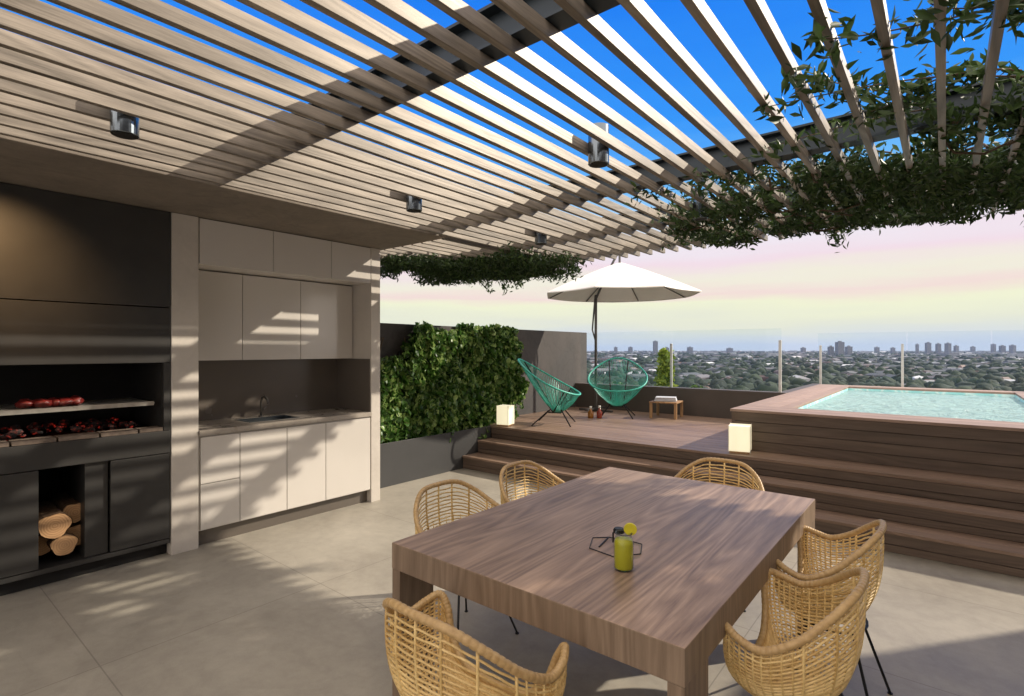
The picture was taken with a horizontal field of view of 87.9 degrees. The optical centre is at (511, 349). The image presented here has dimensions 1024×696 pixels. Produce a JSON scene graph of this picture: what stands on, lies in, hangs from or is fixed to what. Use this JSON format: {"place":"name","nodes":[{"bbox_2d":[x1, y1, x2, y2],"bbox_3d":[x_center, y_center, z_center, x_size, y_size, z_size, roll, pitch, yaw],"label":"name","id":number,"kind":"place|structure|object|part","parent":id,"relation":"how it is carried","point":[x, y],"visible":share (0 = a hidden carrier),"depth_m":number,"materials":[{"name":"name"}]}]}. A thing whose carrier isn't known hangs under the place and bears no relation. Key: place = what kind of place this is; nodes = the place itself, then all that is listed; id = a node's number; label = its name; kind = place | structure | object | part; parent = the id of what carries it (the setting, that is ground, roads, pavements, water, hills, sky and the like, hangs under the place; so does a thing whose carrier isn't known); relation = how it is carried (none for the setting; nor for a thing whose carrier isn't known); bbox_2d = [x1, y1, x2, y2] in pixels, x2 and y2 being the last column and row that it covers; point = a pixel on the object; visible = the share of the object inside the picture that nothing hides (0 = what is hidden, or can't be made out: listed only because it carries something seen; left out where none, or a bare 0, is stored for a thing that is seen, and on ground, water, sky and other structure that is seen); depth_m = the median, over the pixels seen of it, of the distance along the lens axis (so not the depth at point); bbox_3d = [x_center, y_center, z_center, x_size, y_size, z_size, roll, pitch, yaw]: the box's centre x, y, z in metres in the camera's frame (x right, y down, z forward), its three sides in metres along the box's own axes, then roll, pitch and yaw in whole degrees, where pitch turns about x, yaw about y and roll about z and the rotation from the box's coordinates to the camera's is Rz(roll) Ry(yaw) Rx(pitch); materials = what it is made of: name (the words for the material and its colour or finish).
{"place":"outdoors","nodes":[
{"label":"outdoors","id":0,"kind":"place"},
{"bbox_2d":[0,468,1023,695],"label":"terrace floor","id":1,"kind":"structure","parent":0,"point":[293,608],"depth_m":3.01,"materials":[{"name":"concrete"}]},
{"bbox_2d":[0,182,170,595],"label":"barbecue","id":2,"kind":"object","parent":1,"relation":"on","point":[85,293],"visible":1,"depth_m":3.73,"materials":[{"name":"metal"}]},
{"bbox_2d":[0,470,37,578],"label":"door","id":3,"kind":"structure","parent":2,"relation":"in","point":[18,491],"depth_m":3.38,"materials":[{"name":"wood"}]},
{"bbox_2d":[14,399,33,408],"bbox_3d":[-3.272,0.365,3.575,0.184,0.069,0.104,0,0,22],"label":"meat","id":4,"kind":"object","parent":2,"relation":"on","point":[23,403],"visible":0.98,"depth_m":3.53,"materials":[{"name":"red food"}]},
{"bbox_2d":[32,398,52,407],"bbox_3d":[-3.213,0.365,3.627,0.173,0.068,0.131,0,0,60],"label":"meat","id":5,"kind":"object","parent":2,"relation":"on","point":[42,403],"visible":0.89,"depth_m":3.59,"materials":[{"name":"red food"}]},
{"bbox_2d":[38,534,51,555],"bbox_3d":[-3.345,1.321,3.722,0.451,0.138,0.152,0,0,39],"label":"firewood log","id":6,"kind":"object","parent":2,"relation":"in","point":[43,548],"visible":0.16,"depth_m":3.58,"materials":[{"name":"brown wood"}]},
{"bbox_2d":[49,397,59,406],"bbox_3d":[-3.177,0.366,3.699,0.177,0.069,0.108,0,0,19],"label":"meat","id":7,"kind":"object","parent":2,"relation":"on","point":[55,401],"visible":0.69,"depth_m":3.64,"materials":[{"name":"red food"}]},
{"bbox_2d":[47,532,78,555],"bbox_3d":[-3.210,1.327,3.745,0.451,0.137,0.155,0,0,39],"label":"firewood log","id":8,"kind":"object","parent":2,"relation":"in","point":[65,543],"visible":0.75,"depth_m":3.60,"materials":[{"name":"brown wood"}]},
{"bbox_2d":[38,501,72,538],"bbox_3d":[-3.241,1.188,3.707,0.451,0.172,0.188,0,0,39],"label":"firewood log","id":9,"kind":"object","parent":8,"relation":"on","point":[54,522],"visible":0.8,"depth_m":3.58,"materials":[{"name":"brown wood"}]},
{"bbox_2d":[47,492,79,522],"bbox_3d":[-3.233,1.147,3.860,0.451,0.140,0.148,0,0,39],"label":"firewood log","id":10,"kind":"object","parent":2,"relation":"in","point":[66,503],"visible":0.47,"depth_m":3.74,"materials":[{"name":"brown wood"}]},
{"bbox_2d":[59,397,74,406],"bbox_3d":[-3.139,0.365,3.718,0.196,0.068,0.122,0,0,39],"label":"meat","id":11,"kind":"object","parent":2,"relation":"on","point":[66,401],"visible":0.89,"depth_m":3.67,"materials":[{"name":"red food"}]},
{"bbox_2d":[4,457,132,522],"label":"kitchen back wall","id":12,"kind":"structure","parent":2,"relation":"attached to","point":[108,490],"depth_m":4.43,"materials":[{"name":"black"}]},
{"bbox_2d":[0,135,446,249],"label":"concrete canopy","id":13,"kind":"object","parent":12,"relation":"on","point":[26,163],"visible":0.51,"depth_m":3.64,"materials":[{"name":"grey concrete"}]},
{"bbox_2d":[198,270,351,360],"bbox_3d":[-2.402,-0.291,5.187,0.510,0.768,1.622,0,0,39],"label":"wall cabinet","id":14,"kind":"object","parent":12,"relation":"attached to","point":[244,317],"depth_m":4.96,"materials":[{"name":"beige paint"}]},
{"bbox_2d":[198,270,241,360],"bbox_3d":[-2.572,-0.289,4.591,0.019,0.763,0.460,0,0,39],"label":"door","id":15,"kind":"structure","parent":14,"relation":"in","point":[219,294],"depth_m":4.61,"materials":[{"name":"beige paint"}]},
{"bbox_2d":[242,275,299,359],"bbox_3d":[-2.249,-0.289,4.986,0.019,0.763,0.550,0,0,39],"label":"door","id":16,"kind":"structure","parent":14,"relation":"in","point":[270,306],"depth_m":4.96,"materials":[{"name":"beige paint"}]},
{"bbox_2d":[300,281,351,358],"bbox_3d":[-1.888,-0.289,5.429,0.019,0.763,0.583,0,0,39],"label":"door","id":17,"kind":"structure","parent":14,"relation":"in","point":[325,309],"depth_m":5.40,"materials":[{"name":"beige paint"}]},
{"bbox_2d":[198,358,369,420],"bbox_3d":[-2.285,0.581,5.091,0.813,0.978,1.622,0,0,39],"label":"splashback","id":18,"kind":"object","parent":12,"relation":"attached to","point":[232,388],"visible":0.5,"depth_m":5.32,"materials":[{"name":"grey stone"}]},
{"bbox_2d":[198,218,370,285],"bbox_3d":[-2.281,-0.863,5.088,0.823,0.365,1.622,0,0,39],"label":"overhead cabinet","id":19,"kind":"object","parent":12,"relation":"attached to","point":[223,247],"visible":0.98,"depth_m":4.72,"materials":[{"name":"beige paint"}]},
{"bbox_3d":[-2.292,-0.862,4.439,0.019,0.359,0.592,0,0,39],"label":"door","id":20,"kind":"part","parent":19,"relation":"part of","materials":[{"name":"beige paint"}]},
{"bbox_3d":[-1.923,-0.862,4.891,0.019,0.359,0.565,0,0,39],"label":"door","id":21,"kind":"part","parent":19,"relation":"part of","materials":[{"name":"beige paint"}]},
{"bbox_3d":[-1.600,-0.862,5.287,0.019,0.359,0.447,0,0,39],"label":"door","id":22,"kind":"part","parent":19,"relation":"part of","materials":[{"name":"beige paint"}]},
{"bbox_2d":[0,417,137,440],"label":"coals","id":23,"kind":"object","parent":2,"relation":"on","point":[34,428],"visible":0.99,"depth_m":3.86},
{"bbox_2d":[66,522,79,545],"bbox_3d":[-3.229,1.304,3.864,0.451,0.148,0.160,0,0,39],"label":"firewood log","id":24,"kind":"object","parent":2,"relation":"in","point":[74,528],"visible":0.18,"depth_m":3.72,"materials":[{"name":"brown wood"}]},
{"bbox_2d":[70,395,83,405],"bbox_3d":[-3.111,0.365,3.780,0.193,0.083,0.106,0,0,39],"label":"meat","id":25,"kind":"object","parent":2,"relation":"on","point":[79,400],"visible":0.76,"depth_m":3.74,"materials":[{"name":"red food"}]},
{"bbox_2d":[110,453,169,551],"bbox_3d":[-2.734,1.111,3.911,0.030,0.643,0.369,0,0,39],"label":"door","id":26,"kind":"structure","parent":2,"relation":"in","point":[139,486],"depth_m":3.89,"materials":[{"name":"wood"}]},
{"bbox_2d":[139,212,197,554],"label":"pillar","id":27,"kind":"structure","parent":1,"relation":"on","point":[184,400],"depth_m":4.11,"materials":[{"name":"beige paint"}]},
{"bbox_2d":[198,396,371,544],"bbox_3d":[-2.189,1.002,5.012,0.612,1.136,1.622,0,0,39],"label":"base cabinet","id":28,"kind":"object","parent":1,"relation":"on","point":[260,471],"visible":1,"depth_m":4.73,"materials":[{"name":"beige laminate"}]},
{"bbox_3d":[-2.152,1.065,4.607,0.019,0.734,0.404,0,0,39],"label":"door","id":29,"kind":"part","parent":28,"relation":"part of","materials":[{"name":"beige paint"}]},
{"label":"door","id":30,"kind":"part","parent":28,"relation":"part of","materials":[{"name":"beige paint"}]},
{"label":"door","id":31,"kind":"part","parent":28,"relation":"part of","materials":[{"name":"beige paint"}]},
{"bbox_2d":[344,248,379,501],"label":"pillar","id":32,"kind":"structure","parent":1,"relation":"on","point":[365,321],"depth_m":5.51,"materials":[{"name":"beige paint"}]},
{"bbox_2d":[380,425,490,487],"bbox_3d":[-1.155,1.320,6.768,0.445,0.500,2.170,0,0,39],"label":"planter","id":33,"kind":"object","parent":1,"relation":"on","point":[403,461],"visible":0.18,"depth_m":6.53,"materials":[{"name":"grey paint"}]},
{"bbox_2d":[413,479,518,633],"bbox_3d":[-0.271,1.157,2.879,0.412,0.826,0.636,0,0,39],"label":"rattan chair","id":34,"kind":"object","parent":1,"relation":"on","point":[416,513],"visible":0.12,"depth_m":3.01,"materials":[{"name":"wicker"}]},
{"bbox_2d":[382,590,568,695],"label":"rattan chair","id":35,"kind":"object","parent":1,"relation":"on","point":[458,673],"visible":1,"depth_m":1.54,"materials":[{"name":"wicker"}]},
{"bbox_2d":[380,323,586,414],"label":"terrace wall","id":36,"kind":"structure","parent":1,"relation":"on","point":[560,356],"depth_m":9.24,"materials":[{"name":"grey paint"}]},
{"bbox_2d":[380,321,529,443],"bbox_3d":[-0.776,0.435,7.224,0.530,1.675,3.295,0,0,39],"label":"ivy","id":37,"kind":"object","parent":36,"relation":"attached to","point":[428,369],"visible":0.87,"depth_m":7.06,"materials":[{"name":"green plant"}]},
{"bbox_2d":[499,460,563,503],"bbox_3d":[0.162,1.157,3.410,0.412,0.826,0.636,0,0,39],"label":"rattan chair","id":38,"kind":"object","parent":1,"relation":"on","point":[504,496],"visible":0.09,"depth_m":3.57,"materials":[{"name":"wicker"}]},
{"bbox_2d":[392,467,814,695],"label":"dining table","id":39,"kind":"object","parent":1,"relation":"on","point":[681,594],"visible":0.81,"depth_m":2.12,"materials":[{"name":"brown wood"}]},
{"bbox_2d":[589,527,641,556],"bbox_3d":[0.424,0.787,2.205,0.246,0.064,0.204,0,0,39],"label":"wire trivet","id":40,"kind":"object","parent":39,"relation":"on","point":[618,532],"visible":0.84,"depth_m":2.24,"materials":[{"name":"black metal"}]},
{"bbox_2d":[614,523,636,571],"bbox_3d":[0.426,0.732,1.980,0.091,0.173,0.081,0,0,39],"label":"drink jar","id":41,"kind":"object","parent":39,"relation":"on","point":[623,553],"visible":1,"depth_m":1.96,"materials":[{"name":"yellow glass"}]},
{"bbox_2d":[575,383,787,418],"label":"parapet","id":42,"kind":"structure","parent":1,"relation":"on","point":[713,403],"depth_m":8.66,"materials":[{"name":"paint"}]},
{"bbox_2d":[586,328,781,392],"bbox_3d":[2.627,0.158,8.915,3.463,0.945,0.054,0,0,39],"label":"glass balustrade","id":43,"kind":"object","parent":42,"relation":"on","point":[780,366],"visible":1,"depth_m":7.82,"materials":[{"name":"glass"}]},
{"bbox_2d":[674,457,764,611],"bbox_3d":[1.334,1.157,3.487,0.636,0.826,0.412,0,0,39],"label":"rattan chair","id":44,"kind":"object","parent":1,"relation":"on","point":[736,462],"visible":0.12,"depth_m":3.62,"materials":[{"name":"wicker"}]},
{"bbox_2d":[463,428,1023,577],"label":"steps","id":45,"kind":"structure","parent":1,"relation":"on","point":[986,553],"depth_m":4.52,"materials":[{"name":"brown wood"}]},
{"bbox_2d":[489,407,1023,542],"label":"deck","id":46,"kind":"structure","parent":1,"relation":"on","point":[699,434],"depth_m":6.47,"materials":[{"name":"brown wood"}]},
{"bbox_2d":[496,405,514,426],"bbox_3d":[-0.092,0.925,7.482,0.190,0.290,0.190,0,0,28],"label":"lantern","id":47,"kind":"object","parent":46,"relation":"on","point":[505,415],"visible":1,"depth_m":7.41,"materials":[{"name":"beige"}]},
{"bbox_2d":[517,358,580,426],"bbox_3d":[0.536,0.602,7.699,0.924,0.950,1.040,0,0,13],"label":"lounge chair","id":48,"kind":"object","parent":46,"relation":"on","point":[554,408],"visible":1,"depth_m":7.57,"materials":[{"name":"green plastic"}]},
{"bbox_2d":[588,406,593,417],"bbox_3d":[1.231,0.978,8.313,0.090,0.185,0.089,0,0,39],"label":"bottle","id":49,"kind":"object","parent":46,"relation":"on","point":[590,413],"visible":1,"depth_m":8.29,"materials":[{"name":"orange glass"}]},
{"bbox_2d":[597,405,601,417],"bbox_3d":[1.367,0.973,8.305,0.090,0.195,0.089,0,0,39],"label":"bottle","id":50,"kind":"object","parent":46,"relation":"on","point":[599,413],"visible":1,"depth_m":8.27,"materials":[{"name":"red glass"}]},
{"bbox_2d":[588,357,647,418],"bbox_3d":[1.695,0.602,8.533,0.945,0.950,0.825,0,0,14],"label":"lounge chair","id":51,"kind":"object","parent":46,"relation":"on","point":[618,403],"visible":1,"depth_m":8.56,"materials":[{"name":"green plastic"}]},
{"bbox_2d":[547,256,701,412],"bbox_3d":[1.656,-0.237,8.323,2.248,2.614,2.323,0,0,-40],"label":"parasol","id":52,"kind":"object","parent":46,"relation":"on","point":[619,281],"visible":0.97,"depth_m":8.35,"materials":[{"name":"white fabric"}]},
{"bbox_2d":[649,400,682,419],"bbox_3d":[2.443,0.941,8.408,0.428,0.258,0.430,0,0,31],"label":"side table","id":53,"kind":"object","parent":46,"relation":"on","point":[663,402],"visible":0.81,"depth_m":8.33,"materials":[{"name":"brown wood"}]},
{"bbox_2d":[654,396,676,401],"bbox_3d":[2.436,0.779,8.414,0.340,0.064,0.260,0,0,19],"label":"towel","id":54,"kind":"object","parent":53,"relation":"on","point":[667,398],"visible":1,"depth_m":8.30,"materials":[{"name":"white fabric"}]},
{"bbox_2d":[728,423,751,453],"bbox_3d":[2.379,0.925,5.544,0.213,0.290,0.213,0,0,27],"label":"lantern","id":55,"kind":"object","parent":46,"relation":"on","point":[739,438],"visible":1,"depth_m":5.46,"materials":[{"name":"white plastic"}]},
{"bbox_2d":[723,567,869,695],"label":"rattan chair","id":56,"kind":"object","parent":1,"relation":"on","point":[768,665],"visible":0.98,"depth_m":1.67,"materials":[{"name":"wicker"}]},
{"bbox_2d":[782,383,817,392],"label":"parapet","id":57,"kind":"structure","parent":1,"relation":"on","point":[801,387],"depth_m":8.82,"materials":[{"name":"paint"}]},
{"bbox_2d":[775,519,892,695],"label":"rattan chair","id":58,"kind":"object","parent":1,"relation":"on","point":[803,574],"visible":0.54,"depth_m":2.26,"materials":[{"name":"wicker"}]},
{"bbox_2d":[730,384,1023,480],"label":"pool","id":59,"kind":"structure","parent":1,"relation":"on","point":[787,423],"depth_m":4.99,"materials":[{"name":"wood"}]},
{"bbox_2d":[804,390,1023,421],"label":"water","id":60,"kind":"structure","parent":59,"relation":"in","point":[997,408],"depth_m":6.72,"materials":[{"name":"teal liquid"}]},
{"bbox_2d":[0,0,1023,350],"label":"sky","id":61,"kind":"structure","parent":0,"point":[957,283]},
{"bbox_2d":[587,350,1023,381],"bbox_3d":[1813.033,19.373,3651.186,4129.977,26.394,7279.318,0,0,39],"label":"distant houses","id":62,"kind":"structure","parent":0,"point":[652,367],"depth_m":937.03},
{"bbox_2d":[827,346,833,354],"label":"apartment tower","id":63,"kind":"structure","parent":0,"point":[830,350],"depth_m":1942.77,"materials":[{"name":"grey concrete"}]},
{"bbox_2d":[819,330,999,390],"bbox_3d":[7.488,0.180,8.525,4.530,0.970,0.054,0,0,39],"label":"glass balustrade","id":64,"kind":"object","parent":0,"point":[902,365],"visible":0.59,"depth_m":9.13,"materials":[{"name":"glass"}]},
{"bbox_2d":[944,342,950,352],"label":"apartment tower","id":65,"kind":"structure","parent":0,"point":[947,347],"depth_m":2442.85,"materials":[{"name":"grey concrete"}]},
{"bbox_2d":[991,343,995,351],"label":"apartment tower","id":66,"kind":"structure","parent":0,"point":[993,347],"depth_m":2693.16,"materials":[{"name":"grey concrete"}]},
{"label":"city ground","id":67,"kind":"structure","parent":0,"visible":0},
{"bbox_2d":[653,340,657,353],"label":"apartment tower","id":68,"kind":"structure","parent":67,"relation":"on","point":[655,346],"depth_m":2590.60,"materials":[{"name":"grey concrete"}]},
{"bbox_2d":[653,347,678,386],"bbox_3d":[11.588,16.153,39.798,3.406,32.838,3.175,0,0,39],"label":"cypress tree","id":69,"kind":"object","parent":67,"relation":"on","point":[662,378],"visible":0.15,"depth_m":39.68,"materials":[{"name":"green plant"}]},
{"bbox_2d":[687,347,692,352],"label":"apartment tower","id":70,"kind":"structure","parent":67,"relation":"on","point":[689,349],"depth_m":2988.34,"materials":[{"name":"grey concrete"}]},
{"bbox_2d":[730,354,748,355],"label":"city block","id":71,"kind":"structure","parent":67,"relation":"on","point":[739,354],"depth_m":1708.59,"materials":[{"name":"grey concrete"}]},
{"bbox_2d":[766,353,778,355],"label":"city block","id":72,"kind":"structure","parent":67,"relation":"on","point":[772,354],"depth_m":1729.04,"materials":[{"name":"grey concrete"}]},
{"bbox_2d":[587,351,1023,391],"bbox_3d":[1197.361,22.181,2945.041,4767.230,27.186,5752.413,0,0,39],"label":"distant trees","id":73,"kind":"object","parent":67,"relation":"on","point":[968,376],"visible":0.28,"depth_m":499.32,"materials":[{"name":"green plant"}]},
{"bbox_2d":[835,341,844,355],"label":"apartment tower","id":74,"kind":"structure","parent":67,"relation":"on","point":[839,347],"depth_m":1889.60,"materials":[{"name":"grey concrete"}]},
{"bbox_2d":[845,346,852,354],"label":"apartment tower","id":75,"kind":"structure","parent":67,"relation":"on","point":[848,350],"depth_m":1991.29,"materials":[{"name":"grey concrete"}]},
{"bbox_2d":[874,347,879,352],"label":"apartment tower","id":76,"kind":"structure","parent":67,"relation":"on","point":[876,349],"depth_m":2990.57,"materials":[{"name":"grey concrete"}]},
{"bbox_2d":[915,343,918,353],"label":"apartment tower","id":77,"kind":"structure","parent":67,"relation":"on","point":[916,347],"depth_m":2596.64,"materials":[{"name":"grey concrete"}]},
{"bbox_2d":[925,342,930,353],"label":"apartment tower","id":78,"kind":"structure","parent":67,"relation":"on","point":[927,347],"depth_m":2492.26,"materials":[{"name":"grey concrete"}]},
{"bbox_2d":[935,343,940,352],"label":"apartment tower","id":79,"kind":"structure","parent":67,"relation":"on","point":[937,347],"depth_m":2543.27,"materials":[{"name":"grey concrete"}]},
{"bbox_2d":[937,353,958,355],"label":"city block","id":80,"kind":"structure","parent":67,"relation":"on","point":[945,354],"depth_m":1704.64,"materials":[{"name":"grey concrete"}]},
{"bbox_2d":[953,345,958,351],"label":"apartment tower","id":81,"kind":"structure","parent":67,"relation":"on","point":[955,348],"depth_m":2495.54,"materials":[{"name":"grey concrete"}]},
{"bbox_2d":[970,346,975,351],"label":"apartment tower","id":82,"kind":"structure","parent":67,"relation":"on","point":[972,348],"depth_m":2993.06,"materials":[{"name":"grey concrete"}]},
{"bbox_2d":[999,345,1005,352],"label":"apartment tower","id":83,"kind":"structure","parent":67,"relation":"on","point":[1002,348],"depth_m":2691.45,"materials":[{"name":"grey concrete"}]},
{"bbox_2d":[1009,345,1015,352],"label":"apartment tower","id":84,"kind":"structure","parent":67,"relation":"on","point":[1012,348],"depth_m":2641.74,"materials":[{"name":"grey concrete"}]},
{"bbox_2d":[1007,353,1023,356],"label":"city block","id":85,"kind":"structure","parent":67,"relation":"on","point":[1017,354],"depth_m":1732.68,"materials":[{"name":"grey concrete"}]},
{"bbox_3d":[-5.308,17.266,-9.672,28.000,30.588,38.300,0,0,39],"label":"tower block","id":86,"kind":"object","parent":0,"visible":0},
{"bbox_3d":[3.058,0.245,-0.365,0.200,3.450,10.500,0,0,39],"label":"side wall","id":87,"kind":"object","parent":86,"relation":"on","visible":0},
{"bbox_2d":[0,0,1023,262],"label":"pergola","id":88,"kind":"object","parent":87,"relation":"attached to","point":[64,90],"visible":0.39,"depth_m":2.40,"materials":[{"name":"wood"}]},
{"bbox_2d":[110,110,139,139],"bbox_3d":[-1.763,-1.075,2.418,0.110,0.201,0.110,0,0,39],"label":"ceiling lamp","id":89,"kind":"object","parent":88,"relation":"attached to","point":[124,126],"visible":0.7,"depth_m":2.38,"materials":[{"name":"metal"}]},
{"bbox_2d":[406,195,421,212],"bbox_3d":[-0.688,-1.075,3.736,0.110,0.201,0.110,0,0,39],"label":"ceiling lamp","id":90,"kind":"object","parent":88,"relation":"attached to","point":[413,204],"visible":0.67,"depth_m":3.69,"materials":[{"name":"metal"}]},
{"bbox_2d":[380,241,591,294],"bbox_3d":[-0.284,-1.010,6.394,2.360,0.496,2.249,0,0,39],"label":"climbing vine","id":91,"kind":"object","parent":88,"relation":"hanging from","point":[518,266],"visible":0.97,"depth_m":6.31,"materials":[{"name":"green plant"}]},
{"bbox_2d":[535,232,546,244],"bbox_3d":[0.266,-1.075,4.906,0.110,0.201,0.110,0,0,39],"label":"ceiling lamp","id":92,"kind":"object","parent":88,"relation":"attached to","point":[540,239],"visible":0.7,"depth_m":4.86,"materials":[{"name":"metal"}]},
{"bbox_2d":[588,122,608,167],"bbox_3d":[0.457,-1.075,2.802,0.110,0.201,0.110,0,0,39],"label":"ceiling lamp","id":93,"kind":"object","parent":88,"relation":"attached to","point":[598,154],"visible":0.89,"depth_m":2.76,"materials":[{"name":"metal"}]},
{"bbox_2d":[693,190,708,220],"bbox_3d":[1.411,-1.075,3.972,0.110,0.201,0.110,0,0,39],"label":"ceiling lamp","id":94,"kind":"object","parent":88,"relation":"attached to","point":[697,206],"visible":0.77,"depth_m":3.93,"materials":[{"name":"metal"}]},
{"bbox_2d":[622,0,1023,252],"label":"climbing vine","id":95,"kind":"object","parent":88,"relation":"on","point":[926,175],"visible":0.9,"depth_m":3.10,"materials":[{"name":"green plant"}]}
]}

